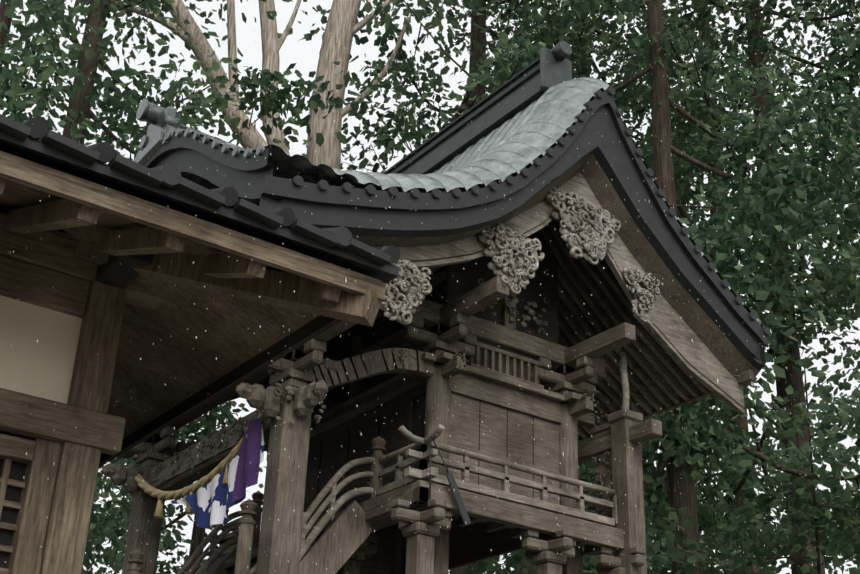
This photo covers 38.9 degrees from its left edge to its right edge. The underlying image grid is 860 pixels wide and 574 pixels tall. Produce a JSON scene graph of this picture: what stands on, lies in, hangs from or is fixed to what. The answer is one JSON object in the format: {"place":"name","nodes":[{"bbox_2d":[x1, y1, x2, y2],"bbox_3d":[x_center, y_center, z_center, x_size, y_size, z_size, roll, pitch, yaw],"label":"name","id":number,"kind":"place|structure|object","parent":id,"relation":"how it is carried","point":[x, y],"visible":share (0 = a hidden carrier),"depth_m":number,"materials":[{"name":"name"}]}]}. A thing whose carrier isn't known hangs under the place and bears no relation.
{"place":"outdoors","nodes":[
{"label":"outdoors","id":0,"kind":"place"},
{"bbox_2d":[0,212,163,573],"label":"building wall","id":1,"kind":"structure","parent":0,"point":[66,432],"depth_m":6.10,"materials":[{"name":"brown wood"}]},
{"bbox_2d":[0,1,859,573],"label":"snowflakes","id":2,"kind":"object","parent":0,"point":[414,329],"visible":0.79,"depth_m":5.80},
{"bbox_2d":[0,0,859,573],"label":"sky","id":3,"kind":"structure","parent":0,"point":[305,54],"materials":[{"name":"white"}]},
{"bbox_2d":[256,234,635,573],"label":"shrine building","id":4,"kind":"structure","parent":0,"point":[420,404],"depth_m":11.88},
{"bbox_2d":[102,321,433,573],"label":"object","id":5,"kind":"structure","parent":4,"relation":"attached to","point":[305,548],"depth_m":10.50,"materials":[{"name":"brown wood"}]},
{"bbox_2d":[207,352,661,573],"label":"balcony","id":6,"kind":"structure","parent":4,"relation":"attached to","point":[429,511],"depth_m":10.86,"materials":[{"name":"brown wood"}]},
{"bbox_2d":[225,172,753,443],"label":"honden gable","id":7,"kind":"structure","parent":4,"relation":"on","point":[681,365],"depth_m":12.70,"materials":[{"name":"brown wood"}]},
{"bbox_2d":[152,187,659,516],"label":"wood carvings","id":8,"kind":"object","parent":7,"relation":"attached to","point":[583,219],"visible":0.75,"depth_m":11.32,"materials":[{"name":"beige wood"}]},
{"bbox_3d":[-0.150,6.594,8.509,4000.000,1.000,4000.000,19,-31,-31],"label":"ground","id":9,"kind":"structure","parent":0,"visible":0},
{"bbox_2d":[0,0,175,524],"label":"cedar tree","id":10,"kind":"object","parent":9,"relation":"on","point":[6,21],"visible":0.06,"depth_m":25.87,"materials":[{"name":"green plant"}]},
{"bbox_2d":[1,0,316,573],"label":"cedar tree","id":11,"kind":"object","parent":9,"relation":"on","point":[96,18],"visible":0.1,"depth_m":22.70,"materials":[{"name":"green plant"}]},
{"bbox_2d":[82,401,265,573],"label":"cedar tree","id":12,"kind":"object","parent":9,"relation":"on","point":[199,535],"visible":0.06,"depth_m":29.43,"materials":[{"name":"green plant"}]},
{"bbox_2d":[0,0,505,171],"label":"tree","id":13,"kind":"object","parent":9,"relation":"on","point":[329,83],"visible":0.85,"depth_m":24.13,"materials":[{"name":"green plant"}]},
{"bbox_2d":[301,0,618,573],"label":"cedar tree","id":14,"kind":"object","parent":9,"relation":"on","point":[478,35],"visible":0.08,"depth_m":28.09,"materials":[{"name":"green plant"}]},
{"bbox_2d":[463,0,570,573],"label":"cedar tree","id":15,"kind":"object","parent":9,"relation":"on","point":[528,567],"visible":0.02,"depth_m":39.50,"materials":[{"name":"green plant"}]},
{"bbox_2d":[303,0,859,573],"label":"cedar tree","id":16,"kind":"object","parent":9,"relation":"on","point":[679,510],"visible":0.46,"depth_m":19.66,"materials":[{"name":"green plant"}]},
{"bbox_2d":[360,0,859,573],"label":"cedar tree","id":17,"kind":"object","parent":9,"relation":"on","point":[628,122],"visible":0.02,"depth_m":31.02,"materials":[{"name":"green plant"}]},
{"bbox_2d":[578,0,859,573],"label":"cedar tree","id":18,"kind":"object","parent":9,"relation":"on","point":[798,551],"visible":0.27,"depth_m":22.35,"materials":[{"name":"green plant"}]},
{"bbox_2d":[588,0,859,573],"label":"cedar tree","id":19,"kind":"object","parent":9,"relation":"on","point":[742,421],"visible":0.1,"depth_m":34.33,"materials":[{"name":"green plant"}]},
{"bbox_3d":[-3.770,4.395,8.639,18.000,2.800,11.000,19,-31,-31],"label":"shrine main hall","id":20,"kind":"object","parent":9,"relation":"on","visible":0},
{"bbox_2d":[0,114,399,467],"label":"roof","id":21,"kind":"structure","parent":20,"relation":"on","point":[173,220],"depth_m":5.83,"materials":[{"name":"brown wood"}]},
{"bbox_2d":[134,413,267,518],"bbox_3d":[-2.152,1.715,11.135,0.100,0.723,2.896,19,-31,-31],"label":"shimenawa rope","id":22,"kind":"object","parent":20,"relation":"attached to","point":[147,488],"visible":0.73,"depth_m":11.04,"materials":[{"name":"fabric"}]},
{"bbox_2d":[170,416,263,528],"bbox_3d":[-1.920,1.724,10.685,0.106,0.832,1.770,19,-31,-31],"label":"shrine curtain","id":23,"kind":"object","parent":20,"relation":"attached to","point":[214,502],"visible":1,"depth_m":10.34,"materials":[{"name":"fabric"}]},
{"bbox_2d":[134,40,770,389],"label":"roof","id":24,"kind":"structure","parent":20,"relation":"on","point":[658,243],"depth_m":12.06,"materials":[{"name":"tile"}]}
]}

